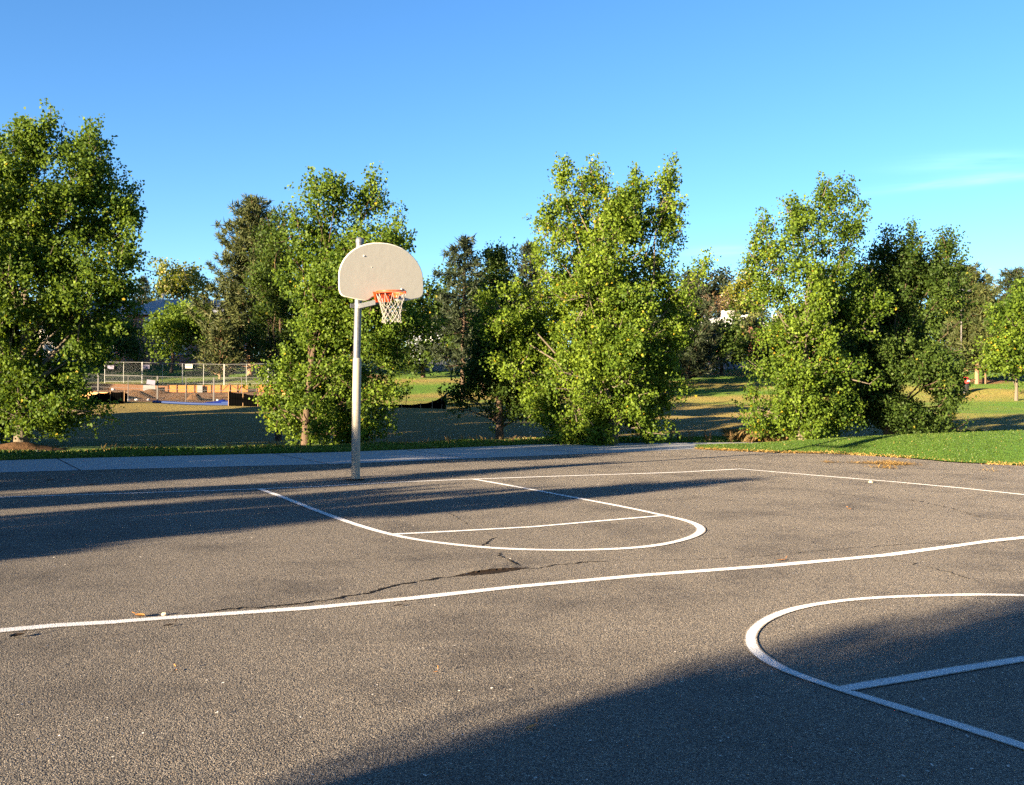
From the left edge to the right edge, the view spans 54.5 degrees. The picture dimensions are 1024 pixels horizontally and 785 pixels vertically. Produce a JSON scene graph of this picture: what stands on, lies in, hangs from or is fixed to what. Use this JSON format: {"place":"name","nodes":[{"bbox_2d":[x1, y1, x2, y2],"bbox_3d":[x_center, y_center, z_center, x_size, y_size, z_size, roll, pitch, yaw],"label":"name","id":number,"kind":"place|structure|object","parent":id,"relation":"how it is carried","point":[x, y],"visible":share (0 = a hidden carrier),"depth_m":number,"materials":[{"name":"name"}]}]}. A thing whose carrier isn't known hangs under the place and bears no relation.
{"place":"outdoors","nodes":[
{"label":"outdoors","id":0,"kind":"place"},
{"bbox_2d":[86,383,167,391],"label":"formwork wall","id":1,"kind":"structure","parent":0,"point":[107,386],"depth_m":81.00,"materials":[{"name":"orange wood"}]},
{"bbox_2d":[168,384,247,391],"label":"formwork wall","id":2,"kind":"structure","parent":0,"point":[190,388],"depth_m":80.00,"materials":[{"name":"yellow wood"}]},
{"bbox_2d":[256,385,285,391],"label":"formwork wall","id":3,"kind":"structure","parent":0,"point":[261,388],"depth_m":80.00,"materials":[{"name":"yellow wood"}]},
{"bbox_2d":[0,442,757,471],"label":"concrete path","id":4,"kind":"structure","parent":0,"point":[69,464],"depth_m":22.48,"materials":[{"name":"grey concrete"}]},
{"bbox_2d":[745,433,757,442],"bbox_3d":[7.577,1.425,31.618,0.366,0.386,0.376,1,0,-28],"label":"tall weed","id":5,"kind":"object","parent":4,"relation":"on","point":[749,440],"visible":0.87,"depth_m":31.58,"materials":[{"name":"beige plant"}]},
{"bbox_2d":[0,435,764,459],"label":"grass verge","id":6,"kind":"object","parent":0,"point":[269,452],"depth_m":23.69,"materials":[{"name":"green plant"}]},
{"bbox_2d":[1,433,660,453],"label":"seed stalks","id":7,"kind":"object","parent":6,"relation":"on","point":[446,439],"visible":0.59,"depth_m":24.97,"materials":[{"name":"brown plant"}]},
{"bbox_2d":[239,160,453,445],"bbox_3d":[-4.651,-2.483,28.337,5.603,8.336,4.022,0,0,26],"label":"cottonwood tree","id":8,"kind":"object","parent":6,"relation":"on","point":[324,303],"visible":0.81,"depth_m":28.10,"materials":[{"name":"green plant"}]},
{"bbox_2d":[670,418,677,438],"bbox_3d":[5.120,1.188,31.692,0.322,0.728,0.294,1,0,-28],"label":"tall weed","id":9,"kind":"object","parent":6,"relation":"on","point":[672,427],"visible":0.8,"depth_m":31.64,"materials":[{"name":"green plant"}]},
{"bbox_2d":[687,427,694,439],"bbox_3d":[5.644,1.334,31.506,0.324,0.477,0.260,1,0,-28],"label":"tall weed","id":10,"kind":"object","parent":6,"relation":"on","point":[689,433],"visible":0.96,"depth_m":31.48,"materials":[{"name":"green plant"}]},
{"bbox_2d":[703,429,712,440],"bbox_3d":[6.232,1.373,31.581,0.327,0.440,0.270,0,0,6],"label":"tall weed","id":11,"kind":"object","parent":6,"relation":"on","point":[706,436],"visible":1,"depth_m":31.55,"materials":[{"name":"green plant"}]},
{"bbox_2d":[0,359,1023,472],"bbox_3d":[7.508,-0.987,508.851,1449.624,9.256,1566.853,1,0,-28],"label":"ground","id":12,"kind":"structure","parent":0,"point":[710,409],"depth_m":52.55,"materials":[{"name":"green plant"}]},
{"bbox_2d":[0,442,67,450],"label":"dirt mound","id":13,"kind":"object","parent":12,"relation":"on","point":[19,445],"visible":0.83,"depth_m":25.39,"materials":[{"name":"brown soil"}]},
{"bbox_2d":[0,98,158,442],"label":"cottonwood tree","id":14,"kind":"object","parent":12,"relation":"on","point":[30,221],"visible":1,"depth_m":25.91,"materials":[{"name":"green plant"}]},
{"bbox_2d":[39,300,136,361],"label":"cream house","id":15,"kind":"structure","parent":12,"relation":"on","point":[45,347],"depth_m":116.37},
{"bbox_2d":[82,374,97,393],"bbox_3d":[-28.463,-0.277,65.003,2.777,1.944,0.060,0,0,0],"label":"chain link fence","id":16,"kind":"object","parent":12,"relation":"on","point":[93,382],"visible":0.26,"depth_m":65.00,"materials":[{"name":"metal"}]},
{"bbox_2d":[40,309,149,370],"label":"leafy tree","id":17,"kind":"object","parent":12,"relation":"on","point":[130,343],"visible":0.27,"depth_m":100.83,"materials":[{"name":"green plant"}]},
{"bbox_2d":[88,390,127,404],"bbox_3d":[-24.565,0.442,61.882,1.284,1.141,4.107,0,0,11],"label":"silt fence","id":18,"kind":"object","parent":12,"relation":"on","point":[111,396],"visible":0.7,"depth_m":61.48,"materials":[{"name":"black fabric"}]},
{"bbox_2d":[104,362,141,382],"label":"chain link fence","id":19,"kind":"object","parent":12,"relation":"on","point":[123,381],"visible":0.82,"depth_m":86.49,"materials":[{"name":"metal"}]},
{"bbox_2d":[98,374,157,400],"bbox_3d":[-25.138,-0.195,65.003,3.894,2.056,0.060,0,0,0],"label":"chain link fence","id":20,"kind":"object","parent":12,"relation":"on","point":[128,384],"visible":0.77,"depth_m":65.00,"materials":[{"name":"metal"}]},
{"bbox_2d":[146,379,155,384],"bbox_3d":[-23.565,-0.671,64.840,0.592,0.365,0.009,0,0,0],"label":"fence sign","id":21,"kind":"object","parent":20,"relation":"attached to","point":[151,382],"visible":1,"depth_m":64.84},
{"bbox_2d":[126,390,154,398],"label":"dirt heap","id":22,"kind":"object","parent":12,"relation":"on","point":[134,393],"visible":0.66,"depth_m":71.58,"materials":[{"name":"brown soil"}]},
{"bbox_2d":[133,275,151,304],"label":"spruce tree","id":23,"kind":"object","parent":12,"relation":"on","point":[146,287],"visible":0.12,"depth_m":149.68,"materials":[{"name":"green plant"}]},
{"bbox_2d":[143,385,154,390],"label":"concrete wall","id":24,"kind":"structure","parent":12,"relation":"on","point":[145,387],"depth_m":79.80,"materials":[{"name":"beige concrete"}]},
{"bbox_2d":[142,389,170,394],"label":"dirt heap","id":25,"kind":"object","parent":12,"relation":"on","point":[154,392],"visible":0.62,"depth_m":76.61,"materials":[{"name":"brown soil"}]},
{"bbox_2d":[142,362,182,383],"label":"chain link fence","id":26,"kind":"object","parent":12,"relation":"on","point":[162,382],"visible":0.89,"depth_m":86.49,"materials":[{"name":"metal"}]},
{"bbox_2d":[135,298,213,372],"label":"leafy tree","id":27,"kind":"object","parent":12,"relation":"on","point":[162,326],"visible":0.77,"depth_m":97.08,"materials":[{"name":"green plant"}]},
{"bbox_2d":[145,256,218,300],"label":"leafy tree","id":28,"kind":"object","parent":12,"relation":"on","point":[172,283],"visible":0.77,"depth_m":117.91,"materials":[{"name":"green plant"}]},
{"bbox_2d":[119,294,247,364],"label":"brick house","id":29,"kind":"structure","parent":12,"relation":"on","point":[153,306],"depth_m":111.67,"materials":[{"name":"grey"}]},
{"bbox_2d":[157,376,213,402],"bbox_3d":[-21.355,-0.069,65.003,3.695,1.993,0.060,0,0,0],"label":"chain link fence","id":30,"kind":"object","parent":12,"relation":"on","point":[185,388],"visible":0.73,"depth_m":65.00,"materials":[{"name":"metal"}]},
{"bbox_2d":[163,394,208,399],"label":"dirt heap","id":31,"kind":"object","parent":12,"relation":"on","point":[182,397],"visible":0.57,"depth_m":70.31,"materials":[{"name":"brown soil"}]},
{"bbox_2d":[152,400,227,405],"bbox_3d":[-20.429,0.666,63.200,4.851,0.300,0.170,0,0,0],"label":"blue tarpaulin","id":32,"kind":"object","parent":12,"relation":"on","point":[173,402],"visible":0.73,"depth_m":63.13,"materials":[{"name":"blue plastic"}]},
{"bbox_2d":[186,393,203,399],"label":"dirt heap","id":33,"kind":"object","parent":12,"relation":"on","point":[197,397],"visible":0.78,"depth_m":70.18,"materials":[{"name":"brown soil"}]},
{"bbox_2d":[197,385,202,391],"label":"concrete wall","id":34,"kind":"structure","parent":12,"relation":"on","point":[199,388],"depth_m":79.70,"materials":[{"name":"beige concrete"}]},
{"bbox_2d":[182,363,223,384],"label":"chain link fence","id":35,"kind":"object","parent":12,"relation":"on","point":[203,375],"visible":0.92,"depth_m":86.50,"materials":[{"name":"metal"}]},
{"bbox_2d":[205,400,227,402],"bbox_3d":[-18.901,0.638,64.750,2.400,0.362,1.100,0,0,0],"label":"tarp","id":36,"kind":"object","parent":12,"relation":"on","point":[219,401],"visible":0.25,"depth_m":64.49,"materials":[{"name":"blue plastic"}]},
{"bbox_2d":[193,318,248,378],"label":"pine tree","id":37,"kind":"object","parent":12,"relation":"on","point":[218,347],"visible":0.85,"depth_m":91.39,"materials":[{"name":"green plant"}]},
{"bbox_2d":[212,394,247,397],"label":"dirt heap","id":38,"kind":"object","parent":12,"relation":"on","point":[223,396],"visible":0.26,"depth_m":73.06,"materials":[{"name":"brown soil"}]},
{"bbox_2d":[214,377,268,400],"bbox_3d":[-17.724,-0.040,65.003,3.588,1.994,0.060,0,0,0],"label":"chain link fence","id":39,"kind":"object","parent":12,"relation":"on","point":[241,390],"visible":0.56,"depth_m":64.99,"materials":[{"name":"metal"}]},
{"bbox_2d":[182,192,305,375],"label":"pine tree","id":40,"kind":"object","parent":12,"relation":"on","point":[235,296],"visible":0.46,"depth_m":94.36,"materials":[{"name":"green plant"}]},
{"bbox_2d":[224,364,267,384],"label":"chain link fence","id":41,"kind":"object","parent":12,"relation":"on","point":[235,374],"visible":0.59,"depth_m":86.49,"materials":[{"name":"metal"}]},
{"bbox_2d":[228,390,288,406],"bbox_3d":[-14.211,0.487,60.772,7.399,1.211,0.504,0,0,16],"label":"silt fence","id":42,"kind":"object","parent":12,"relation":"on","point":[238,399],"visible":0.32,"depth_m":61.53,"materials":[{"name":"black fabric"}]},
{"bbox_2d":[238,201,307,440],"bbox_3d":[-7.925,-2.414,34.048,2.816,8.384,2.977,1,0,-16],"label":"cottonwood tree","id":43,"kind":"object","parent":12,"relation":"on","point":[274,304],"visible":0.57,"depth_m":33.66,"materials":[{"name":"green plant"}]},
{"bbox_2d":[290,302,417,373],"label":"leafy tree","id":44,"kind":"object","parent":12,"relation":"on","point":[367,359],"depth_m":99.28,"materials":[{"name":"green plant"}]},
{"bbox_2d":[364,392,446,408],"bbox_3d":[-6.497,0.554,60.769,5.034,1.310,0.306,0,0,-9],"label":"silt fence","id":45,"kind":"object","parent":12,"relation":"on","point":[436,404],"visible":0.59,"depth_m":60.99,"materials":[{"name":"black fabric"}]},
{"bbox_2d":[370,275,458,376],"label":"leafy tree","id":46,"kind":"object","parent":12,"relation":"on","point":[413,359],"visible":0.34,"depth_m":94.84,"materials":[{"name":"green plant"}]},
{"bbox_2d":[406,325,451,362],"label":"grey house","id":47,"kind":"structure","parent":12,"relation":"on","point":[428,339],"depth_m":117.86,"materials":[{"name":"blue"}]},
{"bbox_2d":[420,354,459,370],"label":"wooden fence","id":48,"kind":"object","parent":12,"relation":"on","point":[434,367],"visible":0.09,"depth_m":105.99,"materials":[{"name":"grey wood"}]},
{"bbox_2d":[416,234,488,391],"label":"spruce tree","id":49,"kind":"object","parent":12,"relation":"on","point":[456,312],"visible":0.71,"depth_m":71.50,"materials":[{"name":"green plant"}]},
{"bbox_2d":[434,251,509,393],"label":"leafy tree","id":50,"kind":"object","parent":12,"relation":"on","point":[443,276],"visible":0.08,"depth_m":79.85,"materials":[{"name":"green plant"}]},
{"bbox_2d":[437,236,564,439],"bbox_3d":[-0.344,-1.688,31.875,3.946,6.759,3.169,1,0,-28],"label":"cottonwood tree","id":51,"kind":"object","parent":12,"relation":"on","point":[496,263],"visible":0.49,"depth_m":31.65,"materials":[{"name":"green plant"}]},
{"bbox_2d":[0,449,1023,784],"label":"asphalt court","id":52,"kind":"object","parent":12,"relation":"on","point":[300,581],"visible":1,"depth_m":6.36,"materials":[{"name":"grey asphalt"}]},
{"bbox_2d":[10,629,26,636],"bbox_3d":[-2.924,1.428,5.892,0.045,0.029,0.111,0,0,33],"label":"fallen leaf","id":53,"kind":"object","parent":52,"relation":"on","point":[15,634],"visible":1,"depth_m":5.89,"materials":[{"name":"brown plant"}]},
{"bbox_2d":[338,237,422,480],"bbox_3d":[-2.263,-0.581,16.269,1.455,4.125,1.336,0,0,17],"label":"basketball hoop","id":54,"kind":"object","parent":52,"relation":"on","point":[381,273],"visible":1,"depth_m":16.13,"materials":[{"name":"metal"}]},
{"bbox_2d":[17,466,1017,779],"bbox_3d":[1.988,1.498,14.322,16.942,0.026,18.286,1,0,-28],"label":"grit","id":55,"kind":"object","parent":52,"relation":"on","point":[493,644],"visible":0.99,"depth_m":4.49,"materials":[{"name":"grey gravel"}]},
{"bbox_2d":[693,447,1023,465],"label":"dry edge grass","id":56,"kind":"structure","parent":52,"relation":"on","point":[989,463],"depth_m":25.39,"materials":[{"name":"plant"}]},
{"bbox_2d":[823,459,1009,470],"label":"straw clippings","id":57,"kind":"object","parent":52,"relation":"on","point":[889,462],"visible":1,"depth_m":21.86,"materials":[{"name":"yellow plant"}]},
{"bbox_2d":[511,240,556,379],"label":"spruce tree","id":58,"kind":"object","parent":12,"relation":"on","point":[525,248],"visible":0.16,"depth_m":69.58,"materials":[{"name":"green plant"}]},
{"bbox_2d":[469,151,720,445],"bbox_3d":[2.505,-2.902,30.439,7.336,9.153,5.179,0,0,22],"label":"cottonwood tree","id":59,"kind":"object","parent":12,"relation":"on","point":[617,347],"visible":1,"depth_m":29.84,"materials":[{"name":"green plant"}]},
{"bbox_2d":[645,289,689,376],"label":"leafy tree","id":60,"kind":"object","parent":12,"relation":"on","point":[651,318],"depth_m":96.40,"materials":[{"name":"green plant"}]},
{"bbox_2d":[650,284,735,384],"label":"spruce tree","id":61,"kind":"object","parent":12,"relation":"on","point":[695,360],"visible":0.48,"depth_m":88.95,"materials":[{"name":"green plant"}]},
{"bbox_2d":[678,265,738,314],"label":"leafy tree","id":62,"kind":"object","parent":12,"relation":"on","point":[722,279],"visible":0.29,"depth_m":143.70,"materials":[{"name":"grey plant"}]},
{"bbox_2d":[700,289,738,317],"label":"leafy tree","id":63,"kind":"object","parent":12,"relation":"on","point":[717,305],"visible":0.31,"depth_m":131.59,"materials":[{"name":"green plant"}]},
{"bbox_2d":[690,310,764,367],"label":"brick house","id":64,"kind":"structure","parent":12,"relation":"on","point":[724,313],"depth_m":116.24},
{"bbox_2d":[707,354,747,369],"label":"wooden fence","id":65,"kind":"object","parent":12,"relation":"on","point":[731,367],"visible":0.09,"depth_m":111.99,"materials":[{"name":"grey wood"}]},
{"bbox_2d":[703,305,758,374],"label":"leafy tree","id":66,"kind":"object","parent":12,"relation":"on","point":[731,340],"visible":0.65,"depth_m":101.17,"materials":[{"name":"green plant"}]},
{"bbox_2d":[720,266,771,318],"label":"leafy tree","id":67,"kind":"object","parent":12,"relation":"on","point":[738,287],"visible":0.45,"depth_m":134.78,"materials":[{"name":"green plant"}]},
{"bbox_2d":[733,307,813,374],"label":"leafy tree","id":68,"kind":"object","parent":12,"relation":"on","point":[754,319],"visible":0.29,"depth_m":99.67,"materials":[{"name":"green plant"}]},
{"bbox_2d":[720,427,836,441],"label":"dry weeds","id":69,"kind":"object","parent":12,"relation":"on","point":[738,434],"visible":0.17,"depth_m":31.88,"materials":[{"name":"brown plant"}]},
{"bbox_2d":[728,170,898,440],"bbox_3d":[9.545,-2.704,31.382,4.879,8.936,4.314,1,0,-28],"label":"cottonwood tree","id":70,"kind":"object","parent":12,"relation":"on","point":[802,406],"visible":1,"depth_m":30.90,"materials":[{"name":"green plant"}]},
{"bbox_2d":[795,292,965,361],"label":"leafy tree","id":71,"kind":"object","parent":12,"relation":"on","point":[939,321],"visible":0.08,"depth_m":105.02,"materials":[{"name":"green plant"}]},
{"bbox_2d":[832,215,980,436],"bbox_3d":[12.997,-1.971,33.526,5.143,8.075,4.597,0,0,25],"label":"cottonwood tree","id":72,"kind":"object","parent":12,"relation":"on","point":[901,349],"visible":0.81,"depth_m":32.87,"materials":[{"name":"green plant"}]},
{"bbox_2d":[960,289,969,356],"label":"light pole","id":73,"kind":"object","parent":12,"relation":"on","point":[961,328],"visible":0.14,"depth_m":91.95,"materials":[{"name":"grey metal"}]},
{"bbox_2d":[962,377,969,393],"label":"litter bin","id":74,"kind":"object","parent":12,"relation":"on","point":[967,385],"visible":0.3,"depth_m":83.69,"materials":[{"name":"plastic"}]},
{"bbox_2d":[931,259,1001,371],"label":"pine tree","id":75,"kind":"object","parent":12,"relation":"on","point":[975,272],"visible":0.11,"depth_m":108.92,"materials":[{"name":"green plant"}]},
{"bbox_2d":[938,283,1006,383],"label":"leafy tree","id":76,"kind":"object","parent":12,"relation":"on","point":[981,296],"visible":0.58,"depth_m":92.08,"materials":[{"name":"green plant"}]},
{"bbox_2d":[952,298,1002,383],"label":"pine tree","id":77,"kind":"object","parent":12,"relation":"on","point":[984,380],"visible":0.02,"depth_m":93.83,"materials":[{"name":"green plant"}]},
{"bbox_2d":[958,277,1023,400],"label":"young tree","id":78,"kind":"object","parent":12,"relation":"on","point":[1012,357],"visible":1,"depth_m":76.88,"materials":[{"name":"green plant"}]},
{"bbox_2d":[985,265,1023,375],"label":"pine tree","id":79,"kind":"object","parent":12,"relation":"on","point":[1010,275],"visible":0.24,"depth_m":105.11,"materials":[{"name":"green plant"}]},
{"bbox_2d":[1000,295,1023,378],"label":"pine tree","id":80,"kind":"object","parent":12,"relation":"on","point":[1019,333],"depth_m":99.49,"materials":[{"name":"green plant"}]},
{"bbox_2d":[0,0,1023,349],"label":"sky","id":81,"kind":"structure","parent":0,"point":[466,106],"materials":[{"name":"blue"}]},
{"bbox_2d":[694,430,1023,464],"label":"lawn","id":82,"kind":"structure","parent":0,"point":[1019,456],"depth_m":25.52,"materials":[{"name":"green plant"}]},
{"bbox_2d":[899,428,1017,433],"bbox_3d":[18.098,1.802,37.998,8.667,0.904,4.311,0,0,1],"label":"brush","id":83,"kind":"object","parent":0,"point":[968,430],"visible":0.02,"depth_m":38.44,"materials":[{"name":"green plant"}]}
]}

